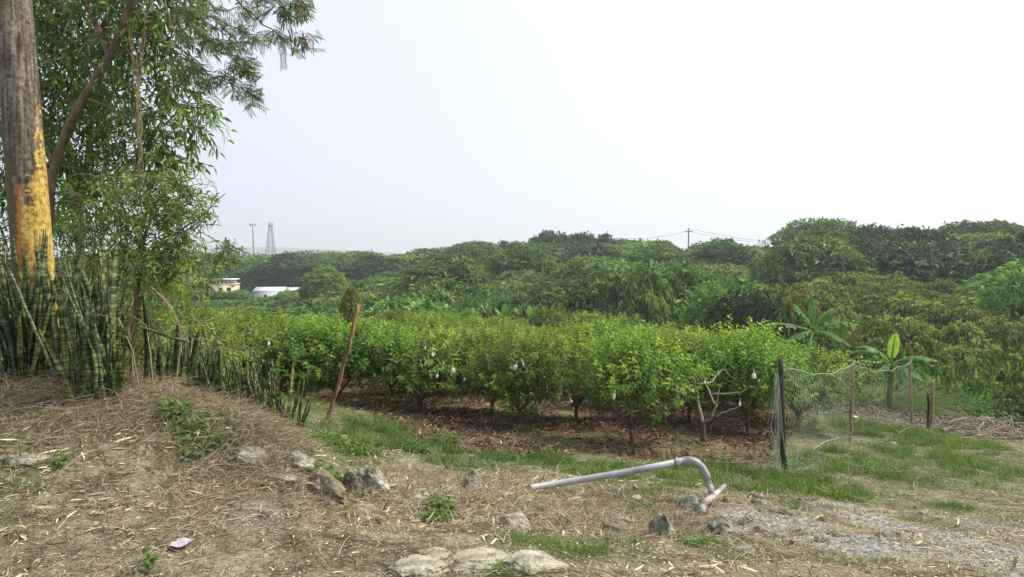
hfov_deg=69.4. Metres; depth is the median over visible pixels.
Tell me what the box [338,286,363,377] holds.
vine covered post
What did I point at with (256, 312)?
broadleaf tree
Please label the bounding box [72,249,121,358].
snake plant
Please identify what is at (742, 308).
dense tree
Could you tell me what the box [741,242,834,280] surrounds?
broadleaf tree
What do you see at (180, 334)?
dry stalk
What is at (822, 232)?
broadleaf tree
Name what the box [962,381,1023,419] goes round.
leafy shrub
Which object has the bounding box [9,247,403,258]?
hills
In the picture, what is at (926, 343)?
bamboo clump
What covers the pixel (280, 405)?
snake plant
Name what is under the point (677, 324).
broadleaf tree
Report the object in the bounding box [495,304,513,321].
banana plant
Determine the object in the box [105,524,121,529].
fallen leaf
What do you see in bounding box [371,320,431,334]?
guava tree
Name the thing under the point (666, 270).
broadleaf tree
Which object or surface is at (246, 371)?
snake plant
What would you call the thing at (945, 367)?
bamboo clump
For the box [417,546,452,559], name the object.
rock
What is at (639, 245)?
fine leaved tree
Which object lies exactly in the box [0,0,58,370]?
painted pole
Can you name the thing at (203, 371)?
snake plant
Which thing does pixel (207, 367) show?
snake plant
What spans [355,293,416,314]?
broadleaf tree
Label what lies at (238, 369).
snake plant
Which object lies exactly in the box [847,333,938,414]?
banana plant
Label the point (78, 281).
dry stalk
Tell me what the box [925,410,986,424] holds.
grass clump
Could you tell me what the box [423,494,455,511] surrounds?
weed
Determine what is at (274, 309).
broadleaf tree
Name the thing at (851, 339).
banana plant
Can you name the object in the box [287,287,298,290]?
shed
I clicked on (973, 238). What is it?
broadleaf tree
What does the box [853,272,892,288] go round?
bamboo clump
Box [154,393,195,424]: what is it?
weed
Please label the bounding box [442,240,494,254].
broadleaf tree
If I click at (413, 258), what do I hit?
palm tree
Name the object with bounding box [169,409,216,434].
weed
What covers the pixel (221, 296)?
broadleaf tree
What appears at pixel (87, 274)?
thicket
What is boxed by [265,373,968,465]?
fallen leaves
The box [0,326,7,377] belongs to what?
snake plant
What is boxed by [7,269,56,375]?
leaning snake leaf
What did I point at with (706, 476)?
bent pipe
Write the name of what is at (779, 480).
green grass
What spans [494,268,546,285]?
broadleaf tree
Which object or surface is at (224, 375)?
snake plant
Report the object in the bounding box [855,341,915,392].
bamboo clump
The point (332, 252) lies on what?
fine leaved tree
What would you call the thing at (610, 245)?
broadleaf tree
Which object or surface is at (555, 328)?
guava tree
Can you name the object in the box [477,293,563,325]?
dark tree
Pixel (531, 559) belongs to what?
rock
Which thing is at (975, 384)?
leafy shrub
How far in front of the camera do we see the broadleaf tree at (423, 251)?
205.03 m
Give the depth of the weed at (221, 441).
5.09 m
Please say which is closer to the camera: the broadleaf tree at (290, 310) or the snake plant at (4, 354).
the snake plant at (4, 354)
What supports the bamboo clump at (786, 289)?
on the ground at (144, 479)
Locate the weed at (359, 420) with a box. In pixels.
[343,413,380,428]
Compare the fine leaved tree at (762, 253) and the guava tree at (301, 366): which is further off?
the fine leaved tree at (762, 253)
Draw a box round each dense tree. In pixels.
[551,288,616,321]
[697,285,782,342]
[736,292,799,339]
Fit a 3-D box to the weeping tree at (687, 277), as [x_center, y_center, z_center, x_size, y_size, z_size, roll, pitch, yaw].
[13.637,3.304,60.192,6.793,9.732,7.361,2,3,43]
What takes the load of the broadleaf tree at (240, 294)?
on the ground at (144, 479)
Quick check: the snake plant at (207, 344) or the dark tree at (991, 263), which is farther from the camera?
the dark tree at (991, 263)
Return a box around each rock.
[2,477,11,484]
[3,452,34,467]
[15,453,52,466]
[97,503,105,509]
[227,445,265,465]
[231,502,239,509]
[260,511,268,518]
[266,471,296,482]
[285,449,314,474]
[306,468,345,504]
[341,471,366,498]
[356,465,389,492]
[387,554,448,576]
[407,492,428,500]
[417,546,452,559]
[445,546,511,573]
[461,469,481,491]
[470,516,487,523]
[499,512,530,529]
[501,549,567,574]
[517,498,534,503]
[563,525,571,533]
[572,489,585,495]
[599,520,619,533]
[610,513,631,521]
[648,512,674,538]
[675,492,699,509]
[706,519,732,535]
[732,543,755,551]
[751,499,766,504]
[753,524,763,531]
[764,530,790,537]
[767,506,778,512]
[781,509,797,515]
[814,536,824,542]
[826,529,846,536]
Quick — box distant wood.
[163,250,366,285]
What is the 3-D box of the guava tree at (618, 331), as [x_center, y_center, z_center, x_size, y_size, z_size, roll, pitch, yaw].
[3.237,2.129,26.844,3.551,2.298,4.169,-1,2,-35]
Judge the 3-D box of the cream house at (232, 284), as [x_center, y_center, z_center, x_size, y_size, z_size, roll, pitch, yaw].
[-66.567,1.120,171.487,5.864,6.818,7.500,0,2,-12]
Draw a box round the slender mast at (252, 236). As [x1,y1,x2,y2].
[249,224,255,253]
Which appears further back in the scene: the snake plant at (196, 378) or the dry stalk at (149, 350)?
the snake plant at (196, 378)
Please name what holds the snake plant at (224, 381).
on the ground at (144, 479)
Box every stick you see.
[719,474,757,496]
[812,437,840,449]
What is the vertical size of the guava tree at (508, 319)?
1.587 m
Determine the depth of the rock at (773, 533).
5.31 m
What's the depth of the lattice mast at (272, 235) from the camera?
448.67 m
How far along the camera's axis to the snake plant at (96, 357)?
5.30 m
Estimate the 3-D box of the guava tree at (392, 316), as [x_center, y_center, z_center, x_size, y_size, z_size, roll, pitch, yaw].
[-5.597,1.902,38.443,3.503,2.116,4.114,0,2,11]
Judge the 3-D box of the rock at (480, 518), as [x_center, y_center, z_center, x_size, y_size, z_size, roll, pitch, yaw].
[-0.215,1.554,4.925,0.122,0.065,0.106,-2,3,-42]
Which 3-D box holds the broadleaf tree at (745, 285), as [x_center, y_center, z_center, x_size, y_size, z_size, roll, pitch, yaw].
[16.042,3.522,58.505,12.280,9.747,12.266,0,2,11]
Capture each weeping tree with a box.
[594,282,621,303]
[604,264,680,330]
[662,270,700,311]
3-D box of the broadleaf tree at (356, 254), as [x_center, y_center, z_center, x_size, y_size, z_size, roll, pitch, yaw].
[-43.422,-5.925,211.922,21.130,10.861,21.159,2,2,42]
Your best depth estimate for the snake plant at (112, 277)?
5.65 m
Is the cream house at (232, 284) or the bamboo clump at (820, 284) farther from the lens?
the cream house at (232, 284)
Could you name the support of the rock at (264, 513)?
on the ground at (144, 479)
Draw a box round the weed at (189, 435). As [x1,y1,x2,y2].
[173,410,239,456]
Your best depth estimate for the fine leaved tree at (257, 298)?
137.41 m
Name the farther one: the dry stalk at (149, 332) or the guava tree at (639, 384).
the guava tree at (639, 384)
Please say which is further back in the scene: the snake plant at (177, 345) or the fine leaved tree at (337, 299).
the fine leaved tree at (337, 299)
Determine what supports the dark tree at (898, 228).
on the ground at (144, 479)
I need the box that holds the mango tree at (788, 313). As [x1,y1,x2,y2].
[772,289,832,380]
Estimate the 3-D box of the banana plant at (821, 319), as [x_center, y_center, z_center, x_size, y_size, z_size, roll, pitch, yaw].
[7.136,1.667,17.569,2.180,2.943,1.053,1,2,17]
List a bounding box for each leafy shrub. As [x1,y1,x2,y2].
[124,258,278,383]
[861,350,935,395]
[897,345,958,388]
[912,346,1014,401]
[920,384,1001,424]
[939,389,1023,428]
[946,337,1023,390]
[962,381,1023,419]
[988,347,1023,388]
[990,383,1023,430]
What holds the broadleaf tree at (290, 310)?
on the ground at (144, 479)
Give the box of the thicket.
[0,229,199,367]
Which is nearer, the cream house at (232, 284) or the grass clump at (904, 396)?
the grass clump at (904, 396)
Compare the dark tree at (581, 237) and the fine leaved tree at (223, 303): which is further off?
the dark tree at (581, 237)
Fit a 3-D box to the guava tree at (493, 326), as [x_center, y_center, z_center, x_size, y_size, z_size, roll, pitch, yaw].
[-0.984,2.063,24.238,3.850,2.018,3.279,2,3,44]
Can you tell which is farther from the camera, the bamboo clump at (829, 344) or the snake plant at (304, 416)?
the bamboo clump at (829, 344)
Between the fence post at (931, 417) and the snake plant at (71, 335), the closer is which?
the snake plant at (71, 335)
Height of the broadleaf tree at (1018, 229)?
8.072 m
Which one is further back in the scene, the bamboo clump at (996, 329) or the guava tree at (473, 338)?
the bamboo clump at (996, 329)
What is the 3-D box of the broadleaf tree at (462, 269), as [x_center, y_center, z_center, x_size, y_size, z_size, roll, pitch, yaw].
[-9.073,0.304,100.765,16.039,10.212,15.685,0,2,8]
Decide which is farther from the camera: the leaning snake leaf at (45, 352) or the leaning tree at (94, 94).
the leaning tree at (94, 94)
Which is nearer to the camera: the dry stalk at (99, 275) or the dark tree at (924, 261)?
the dry stalk at (99, 275)
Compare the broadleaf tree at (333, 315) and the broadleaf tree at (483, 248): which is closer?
the broadleaf tree at (333, 315)
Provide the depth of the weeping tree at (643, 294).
54.61 m
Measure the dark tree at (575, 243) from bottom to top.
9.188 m
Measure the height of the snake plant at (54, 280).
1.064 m
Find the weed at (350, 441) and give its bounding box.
[309,429,374,458]
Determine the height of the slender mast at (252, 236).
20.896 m
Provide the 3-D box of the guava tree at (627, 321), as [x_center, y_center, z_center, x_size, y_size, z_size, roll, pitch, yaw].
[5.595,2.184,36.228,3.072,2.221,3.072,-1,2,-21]
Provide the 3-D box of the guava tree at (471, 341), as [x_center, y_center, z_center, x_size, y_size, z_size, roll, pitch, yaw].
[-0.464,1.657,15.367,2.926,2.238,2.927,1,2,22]
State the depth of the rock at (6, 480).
4.53 m
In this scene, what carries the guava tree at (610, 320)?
on the ground at (144, 479)
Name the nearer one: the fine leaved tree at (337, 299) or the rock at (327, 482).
the rock at (327, 482)
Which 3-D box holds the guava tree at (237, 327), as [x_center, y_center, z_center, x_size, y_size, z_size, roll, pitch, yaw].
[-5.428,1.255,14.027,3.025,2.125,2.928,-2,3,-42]
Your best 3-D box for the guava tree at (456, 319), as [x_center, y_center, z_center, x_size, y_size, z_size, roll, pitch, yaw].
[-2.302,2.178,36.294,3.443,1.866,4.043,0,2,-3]
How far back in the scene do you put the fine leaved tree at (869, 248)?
95.74 m
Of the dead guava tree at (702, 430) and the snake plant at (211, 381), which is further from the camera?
the dead guava tree at (702, 430)
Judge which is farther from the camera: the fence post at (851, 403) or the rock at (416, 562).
the fence post at (851, 403)
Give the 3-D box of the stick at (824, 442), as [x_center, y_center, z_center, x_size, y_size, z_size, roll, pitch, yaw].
[5.438,2.659,12.741,0.031,0.379,2.715,1,2,32]
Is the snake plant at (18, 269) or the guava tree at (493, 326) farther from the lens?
the guava tree at (493, 326)
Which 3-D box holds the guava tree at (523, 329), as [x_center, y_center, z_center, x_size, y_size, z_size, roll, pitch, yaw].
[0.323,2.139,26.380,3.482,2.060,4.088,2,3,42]
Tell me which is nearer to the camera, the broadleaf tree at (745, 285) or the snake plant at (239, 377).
the snake plant at (239, 377)
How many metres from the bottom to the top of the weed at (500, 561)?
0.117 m
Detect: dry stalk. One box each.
[0,241,6,276]
[70,259,86,324]
[93,260,103,297]
[97,314,138,390]
[122,311,133,381]
[126,286,186,344]
[131,314,153,387]
[148,303,153,382]
[151,288,181,385]
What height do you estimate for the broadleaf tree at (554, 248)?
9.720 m
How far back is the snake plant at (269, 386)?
6.32 m
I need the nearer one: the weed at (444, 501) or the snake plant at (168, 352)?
the weed at (444, 501)
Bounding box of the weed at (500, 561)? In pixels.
[486,552,514,574]
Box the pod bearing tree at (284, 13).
[74,0,324,339]
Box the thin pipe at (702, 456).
[662,454,729,461]
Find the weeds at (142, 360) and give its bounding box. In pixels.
[133,330,232,376]
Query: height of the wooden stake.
1.674 m
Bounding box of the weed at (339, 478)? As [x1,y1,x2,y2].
[312,461,343,482]
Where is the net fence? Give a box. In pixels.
[725,362,955,475]
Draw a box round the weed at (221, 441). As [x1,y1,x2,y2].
[203,424,245,451]
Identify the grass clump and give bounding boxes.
[801,371,1017,425]
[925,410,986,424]
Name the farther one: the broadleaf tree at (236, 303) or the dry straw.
the broadleaf tree at (236, 303)
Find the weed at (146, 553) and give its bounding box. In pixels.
[140,545,160,571]
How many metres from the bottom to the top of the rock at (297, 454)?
0.229 m
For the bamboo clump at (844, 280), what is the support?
on the ground at (144, 479)
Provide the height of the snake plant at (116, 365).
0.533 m
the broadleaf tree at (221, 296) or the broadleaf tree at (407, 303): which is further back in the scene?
the broadleaf tree at (221, 296)
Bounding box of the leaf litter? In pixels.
[0,380,1023,576]
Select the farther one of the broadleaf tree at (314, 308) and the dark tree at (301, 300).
the dark tree at (301, 300)
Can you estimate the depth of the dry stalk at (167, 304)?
6.25 m
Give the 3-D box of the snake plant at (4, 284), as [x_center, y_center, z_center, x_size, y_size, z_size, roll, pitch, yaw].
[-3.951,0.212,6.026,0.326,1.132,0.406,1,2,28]
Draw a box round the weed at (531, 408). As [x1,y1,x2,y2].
[523,404,538,413]
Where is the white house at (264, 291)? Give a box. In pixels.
[252,287,288,296]
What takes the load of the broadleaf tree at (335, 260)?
on the ground at (144, 479)
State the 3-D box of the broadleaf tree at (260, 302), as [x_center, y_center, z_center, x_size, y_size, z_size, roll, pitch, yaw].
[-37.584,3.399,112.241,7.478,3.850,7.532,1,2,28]
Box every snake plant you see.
[0,236,58,382]
[0,255,15,338]
[0,260,35,383]
[0,260,66,386]
[0,323,8,388]
[0,325,7,367]
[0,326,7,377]
[1,235,55,376]
[8,239,29,368]
[13,299,19,340]
[21,229,44,364]
[34,281,83,369]
[35,226,102,380]
[38,270,104,406]
[45,261,107,400]
[46,270,57,331]
[56,257,60,275]
[59,268,80,334]
[60,273,112,404]
[63,256,108,399]
[71,233,134,366]
[71,239,130,348]
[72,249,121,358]
[76,312,128,397]
[78,241,136,382]
[80,236,119,361]
[84,277,107,342]
[104,308,134,374]
[107,293,161,382]
[111,330,137,399]
[126,283,147,363]
[143,310,175,385]
[156,323,180,383]
[166,338,179,383]
[170,329,198,386]
[170,332,206,386]
[180,343,219,393]
[182,342,209,379]
[187,335,211,391]
[191,327,217,385]
[195,346,231,396]
[196,345,223,390]
[199,336,222,394]
[201,342,227,399]
[213,360,247,393]
[215,351,245,390]
[217,353,238,403]
[222,354,247,392]
[229,358,258,399]
[229,360,270,406]
[232,342,267,408]
[236,348,278,411]
[242,355,257,382]
[247,366,275,414]
[248,366,261,388]
[249,373,280,407]
[254,380,270,403]
[256,366,270,409]
[258,378,272,412]
[269,390,289,422]
[271,360,304,425]
[272,379,310,432]
[277,380,306,431]
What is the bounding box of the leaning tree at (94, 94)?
[0,0,237,300]
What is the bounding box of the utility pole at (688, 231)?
[684,228,692,250]
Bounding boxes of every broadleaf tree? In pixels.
[61,266,179,311]
[175,261,229,286]
[209,292,225,300]
[224,289,252,299]
[224,299,253,308]
[225,310,280,317]
[233,305,277,308]
[243,299,273,306]
[252,308,295,313]
[268,311,362,322]
[272,305,319,314]
[275,299,310,307]
[284,301,369,318]
[306,253,357,278]
[337,249,387,261]
[338,288,399,298]
[354,277,403,290]
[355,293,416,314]
[357,271,400,280]
[360,292,455,320]
[363,275,400,282]
[391,253,497,295]
[391,291,414,297]
[397,247,450,256]
[411,281,495,304]
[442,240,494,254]
[457,240,503,261]
[470,281,538,297]
[476,243,557,279]
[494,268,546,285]
[499,284,561,299]
[514,240,570,255]
[527,274,609,294]
[537,258,616,290]
[548,255,627,274]
[553,274,627,309]
[555,242,619,257]
[563,255,641,274]
[609,237,634,243]
[619,257,711,282]
[626,238,679,253]
[656,316,682,330]
[663,272,780,321]
[687,263,728,268]
[693,237,742,255]
[721,277,771,285]
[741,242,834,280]
[741,244,769,249]
[757,233,885,286]
[786,227,864,252]
[934,245,1022,284]
[937,218,1017,231]
[940,232,962,238]
[955,257,1023,294]
[956,231,1020,248]
[985,223,1023,234]
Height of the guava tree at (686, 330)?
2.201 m
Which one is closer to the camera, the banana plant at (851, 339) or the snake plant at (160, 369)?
the snake plant at (160, 369)
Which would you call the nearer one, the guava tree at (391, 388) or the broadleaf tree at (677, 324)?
the guava tree at (391, 388)
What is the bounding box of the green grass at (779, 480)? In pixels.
[0,369,1023,576]
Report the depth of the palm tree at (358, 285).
99.68 m
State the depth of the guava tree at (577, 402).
14.28 m
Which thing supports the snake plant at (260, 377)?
on the ground at (144, 479)
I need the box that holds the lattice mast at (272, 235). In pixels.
[265,222,275,257]
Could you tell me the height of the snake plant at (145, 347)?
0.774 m
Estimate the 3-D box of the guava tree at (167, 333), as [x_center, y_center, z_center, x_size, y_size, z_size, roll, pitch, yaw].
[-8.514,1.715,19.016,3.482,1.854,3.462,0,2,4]
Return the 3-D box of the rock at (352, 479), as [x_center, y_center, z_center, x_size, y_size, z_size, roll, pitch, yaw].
[-1.108,1.450,5.249,0.204,0.313,0.122,1,2,19]
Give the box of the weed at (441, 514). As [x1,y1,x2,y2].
[419,506,455,524]
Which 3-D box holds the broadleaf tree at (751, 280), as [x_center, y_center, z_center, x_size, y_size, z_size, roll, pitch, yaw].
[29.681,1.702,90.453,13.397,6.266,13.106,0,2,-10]
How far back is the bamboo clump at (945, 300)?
58.95 m
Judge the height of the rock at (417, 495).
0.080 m
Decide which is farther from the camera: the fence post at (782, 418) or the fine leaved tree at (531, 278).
the fine leaved tree at (531, 278)
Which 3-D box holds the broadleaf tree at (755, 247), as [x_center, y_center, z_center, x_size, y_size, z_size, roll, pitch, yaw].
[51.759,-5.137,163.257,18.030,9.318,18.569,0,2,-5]
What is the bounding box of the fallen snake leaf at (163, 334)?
[140,326,189,343]
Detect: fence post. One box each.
[778,359,787,473]
[848,360,854,441]
[909,359,912,428]
[927,393,929,429]
[929,380,934,429]
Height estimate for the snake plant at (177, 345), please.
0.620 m
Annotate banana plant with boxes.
[466,307,479,318]
[481,302,491,318]
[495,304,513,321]
[514,303,525,318]
[525,305,537,324]
[765,296,859,401]
[817,313,866,406]
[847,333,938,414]
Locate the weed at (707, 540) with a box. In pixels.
[676,533,721,547]
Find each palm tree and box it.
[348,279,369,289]
[384,257,403,271]
[400,253,424,265]
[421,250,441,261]
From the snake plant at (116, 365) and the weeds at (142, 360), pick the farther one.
the weeds at (142, 360)
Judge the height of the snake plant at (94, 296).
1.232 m
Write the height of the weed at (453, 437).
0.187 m
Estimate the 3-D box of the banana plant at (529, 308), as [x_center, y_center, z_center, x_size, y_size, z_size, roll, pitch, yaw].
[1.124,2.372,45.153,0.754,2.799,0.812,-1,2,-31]
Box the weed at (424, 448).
[396,437,431,452]
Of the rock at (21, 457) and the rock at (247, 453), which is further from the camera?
the rock at (247, 453)
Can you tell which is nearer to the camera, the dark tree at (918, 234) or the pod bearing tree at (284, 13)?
the pod bearing tree at (284, 13)
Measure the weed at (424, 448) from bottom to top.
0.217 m
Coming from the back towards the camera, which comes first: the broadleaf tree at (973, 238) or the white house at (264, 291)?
the white house at (264, 291)
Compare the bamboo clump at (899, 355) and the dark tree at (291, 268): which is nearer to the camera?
the bamboo clump at (899, 355)
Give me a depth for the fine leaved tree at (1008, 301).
49.25 m
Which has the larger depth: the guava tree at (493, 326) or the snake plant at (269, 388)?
the guava tree at (493, 326)
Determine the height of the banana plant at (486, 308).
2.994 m
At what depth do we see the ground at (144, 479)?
4.72 m
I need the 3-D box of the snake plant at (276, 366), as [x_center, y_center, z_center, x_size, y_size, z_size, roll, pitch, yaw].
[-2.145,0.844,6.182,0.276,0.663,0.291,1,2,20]
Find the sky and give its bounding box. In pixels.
[0,0,1023,256]
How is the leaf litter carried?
on the ground at (144, 479)
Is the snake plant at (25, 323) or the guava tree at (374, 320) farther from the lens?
the guava tree at (374, 320)
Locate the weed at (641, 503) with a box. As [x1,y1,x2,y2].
[623,499,653,508]
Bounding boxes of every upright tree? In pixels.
[297,260,351,299]
[548,290,566,326]
[673,272,734,332]
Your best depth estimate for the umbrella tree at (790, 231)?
126.08 m
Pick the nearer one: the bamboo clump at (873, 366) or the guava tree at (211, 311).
the bamboo clump at (873, 366)
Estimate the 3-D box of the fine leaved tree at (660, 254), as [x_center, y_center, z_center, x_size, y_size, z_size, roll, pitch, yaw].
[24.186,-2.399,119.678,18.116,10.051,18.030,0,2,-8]
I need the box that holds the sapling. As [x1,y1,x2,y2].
[202,237,254,334]
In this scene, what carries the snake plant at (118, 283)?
on the ground at (144, 479)
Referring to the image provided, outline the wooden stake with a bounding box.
[325,304,360,420]
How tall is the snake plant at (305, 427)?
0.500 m
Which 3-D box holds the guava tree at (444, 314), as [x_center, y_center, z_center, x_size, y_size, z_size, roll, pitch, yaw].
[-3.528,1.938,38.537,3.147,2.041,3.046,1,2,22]
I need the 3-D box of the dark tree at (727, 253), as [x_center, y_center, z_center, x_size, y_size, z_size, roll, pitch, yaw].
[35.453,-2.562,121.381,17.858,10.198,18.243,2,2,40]
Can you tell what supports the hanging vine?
hanging from the leaning tree at (94, 94)
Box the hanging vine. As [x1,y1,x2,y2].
[120,9,151,189]
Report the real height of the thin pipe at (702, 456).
0.057 m
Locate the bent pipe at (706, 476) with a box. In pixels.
[531,456,726,514]
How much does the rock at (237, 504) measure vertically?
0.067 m
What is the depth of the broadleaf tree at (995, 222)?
118.63 m
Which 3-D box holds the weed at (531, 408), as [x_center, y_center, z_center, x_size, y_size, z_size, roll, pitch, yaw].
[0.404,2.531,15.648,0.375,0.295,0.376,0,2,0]
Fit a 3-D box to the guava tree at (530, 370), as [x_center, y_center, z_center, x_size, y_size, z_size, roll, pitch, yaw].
[0.206,1.535,12.962,2.646,2.192,2.561,1,2,17]
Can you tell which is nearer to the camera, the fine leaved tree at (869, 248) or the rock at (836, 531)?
the rock at (836, 531)
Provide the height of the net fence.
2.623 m
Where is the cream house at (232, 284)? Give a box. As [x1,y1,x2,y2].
[209,278,240,291]
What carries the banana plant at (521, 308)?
on the ground at (144, 479)
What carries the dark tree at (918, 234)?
on the ground at (144, 479)
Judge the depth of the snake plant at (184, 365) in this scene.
6.41 m
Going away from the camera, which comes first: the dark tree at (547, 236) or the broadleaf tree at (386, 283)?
the broadleaf tree at (386, 283)
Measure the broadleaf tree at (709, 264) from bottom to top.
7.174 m
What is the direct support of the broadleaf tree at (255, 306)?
on the ground at (144, 479)
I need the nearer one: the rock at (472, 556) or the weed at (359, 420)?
the rock at (472, 556)
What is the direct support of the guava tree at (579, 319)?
on the ground at (144, 479)
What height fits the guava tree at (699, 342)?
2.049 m
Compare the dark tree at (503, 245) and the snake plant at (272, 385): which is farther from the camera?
the dark tree at (503, 245)
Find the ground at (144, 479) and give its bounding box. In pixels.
[0,267,1023,576]
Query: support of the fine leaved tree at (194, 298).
on the ground at (144, 479)
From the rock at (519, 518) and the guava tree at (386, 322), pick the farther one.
the guava tree at (386, 322)
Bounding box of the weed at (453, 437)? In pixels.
[433,432,462,442]
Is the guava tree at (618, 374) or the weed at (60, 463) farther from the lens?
the guava tree at (618, 374)
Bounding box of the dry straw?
[0,350,1023,576]
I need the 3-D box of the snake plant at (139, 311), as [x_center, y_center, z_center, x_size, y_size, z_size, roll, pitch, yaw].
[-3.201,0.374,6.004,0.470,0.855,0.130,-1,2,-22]
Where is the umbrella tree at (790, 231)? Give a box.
[757,216,858,252]
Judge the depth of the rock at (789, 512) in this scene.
6.29 m
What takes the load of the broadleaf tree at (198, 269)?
on the ground at (144, 479)
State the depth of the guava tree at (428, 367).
13.99 m
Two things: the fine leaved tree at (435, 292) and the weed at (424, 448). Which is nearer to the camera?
the weed at (424, 448)
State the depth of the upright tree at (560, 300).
48.85 m
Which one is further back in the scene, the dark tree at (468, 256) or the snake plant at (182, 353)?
the dark tree at (468, 256)
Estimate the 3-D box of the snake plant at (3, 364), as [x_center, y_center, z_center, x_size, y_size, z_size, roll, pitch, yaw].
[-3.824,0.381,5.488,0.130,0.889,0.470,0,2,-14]
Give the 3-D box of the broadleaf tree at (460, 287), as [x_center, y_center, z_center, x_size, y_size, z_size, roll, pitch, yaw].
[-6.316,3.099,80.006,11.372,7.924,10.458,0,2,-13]
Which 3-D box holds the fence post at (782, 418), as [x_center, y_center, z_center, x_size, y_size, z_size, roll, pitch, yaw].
[3.487,1.704,9.523,0.136,1.592,0.078,0,2,0]
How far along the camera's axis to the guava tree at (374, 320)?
35.70 m
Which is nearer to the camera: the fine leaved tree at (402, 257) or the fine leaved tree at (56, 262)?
the fine leaved tree at (56, 262)
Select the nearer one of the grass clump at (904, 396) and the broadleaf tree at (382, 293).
the grass clump at (904, 396)
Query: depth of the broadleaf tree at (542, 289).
78.29 m
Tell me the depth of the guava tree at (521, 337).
21.41 m
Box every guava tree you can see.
[137,323,200,363]
[138,299,318,380]
[187,309,361,394]
[189,308,232,322]
[220,309,384,400]
[236,309,277,325]
[258,312,417,405]
[270,312,350,390]
[287,313,328,324]
[347,314,499,413]
[354,333,419,395]
[355,315,395,326]
[359,316,401,332]
[366,327,484,404]
[367,306,434,325]
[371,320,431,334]
[393,310,457,328]
[404,310,465,336]
[404,322,504,383]
[420,318,447,332]
[428,306,466,323]
[436,313,487,329]
[436,314,560,413]
[438,330,520,394]
[450,313,589,429]
[456,322,529,339]
[459,309,515,330]
[477,321,562,341]
[482,315,520,328]
[497,324,652,420]
[499,317,539,331]
[509,327,545,373]
[521,312,630,395]
[522,302,580,330]
[532,323,570,335]
[541,319,722,446]
[560,317,652,343]
[568,308,615,328]
[571,315,627,331]
[604,337,675,405]
[608,311,658,329]
[625,323,683,338]
[633,323,771,421]
[636,320,738,396]
[681,313,821,432]
[682,319,808,405]
[684,361,753,441]
[724,338,885,426]
[763,344,833,372]
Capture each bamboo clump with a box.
[759,284,820,294]
[772,282,802,300]
[790,279,850,299]
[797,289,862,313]
[811,271,886,299]
[816,316,896,378]
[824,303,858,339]
[834,317,909,389]
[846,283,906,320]
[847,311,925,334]
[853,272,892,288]
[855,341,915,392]
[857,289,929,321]
[857,352,954,383]
[880,270,920,295]
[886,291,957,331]
[891,278,962,299]
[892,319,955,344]
[897,342,958,383]
[902,323,951,364]
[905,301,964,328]
[927,289,976,307]
[932,339,1012,389]
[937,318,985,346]
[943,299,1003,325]
[943,318,1005,336]
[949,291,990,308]
[951,336,1023,389]
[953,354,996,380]
[981,315,1023,353]
[990,345,1023,373]
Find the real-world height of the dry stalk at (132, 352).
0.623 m
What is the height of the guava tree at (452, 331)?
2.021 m
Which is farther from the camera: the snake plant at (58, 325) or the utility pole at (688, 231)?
the utility pole at (688, 231)
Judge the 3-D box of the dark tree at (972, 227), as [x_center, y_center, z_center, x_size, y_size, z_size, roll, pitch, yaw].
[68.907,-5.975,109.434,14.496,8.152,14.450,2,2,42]
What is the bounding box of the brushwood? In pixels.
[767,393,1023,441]
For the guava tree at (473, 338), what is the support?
on the ground at (144, 479)
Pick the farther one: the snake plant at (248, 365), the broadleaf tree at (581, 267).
the broadleaf tree at (581, 267)
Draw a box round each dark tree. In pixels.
[249,250,318,286]
[288,295,371,308]
[337,252,392,281]
[443,251,487,268]
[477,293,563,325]
[497,240,520,249]
[530,230,568,244]
[554,243,628,265]
[562,231,598,246]
[563,241,593,247]
[597,232,621,245]
[685,241,750,250]
[685,243,760,268]
[836,222,908,239]
[848,233,883,254]
[862,236,976,288]
[877,225,969,247]
[896,224,939,233]
[940,221,1016,236]
[954,240,1007,251]
[963,227,1023,282]
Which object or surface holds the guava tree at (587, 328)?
on the ground at (144, 479)
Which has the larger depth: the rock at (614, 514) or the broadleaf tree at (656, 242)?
the broadleaf tree at (656, 242)
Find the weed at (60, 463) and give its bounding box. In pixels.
[51,450,68,467]
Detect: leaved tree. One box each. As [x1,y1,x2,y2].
[50,156,231,367]
[55,256,94,276]
[98,252,189,293]
[181,307,233,312]
[190,291,226,300]
[203,299,238,308]
[228,254,291,288]
[246,296,261,300]
[262,299,288,308]
[271,290,297,301]
[280,294,300,301]
[305,291,379,307]
[310,250,346,256]
[311,284,389,297]
[383,254,432,272]
[389,255,416,260]
[398,282,486,320]
[472,291,530,318]
[491,273,545,285]
[614,241,654,255]
[621,243,715,265]
[690,263,755,280]
[746,248,767,256]
[857,239,886,256]
[968,264,1023,324]
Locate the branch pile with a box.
[835,402,1023,439]
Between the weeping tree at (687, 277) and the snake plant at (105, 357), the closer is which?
the snake plant at (105, 357)
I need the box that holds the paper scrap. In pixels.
[169,538,192,546]
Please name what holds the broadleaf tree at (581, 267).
on the ground at (144, 479)
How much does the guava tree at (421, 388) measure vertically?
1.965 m
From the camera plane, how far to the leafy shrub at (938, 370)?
27.34 m
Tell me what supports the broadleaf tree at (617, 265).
on the ground at (144, 479)

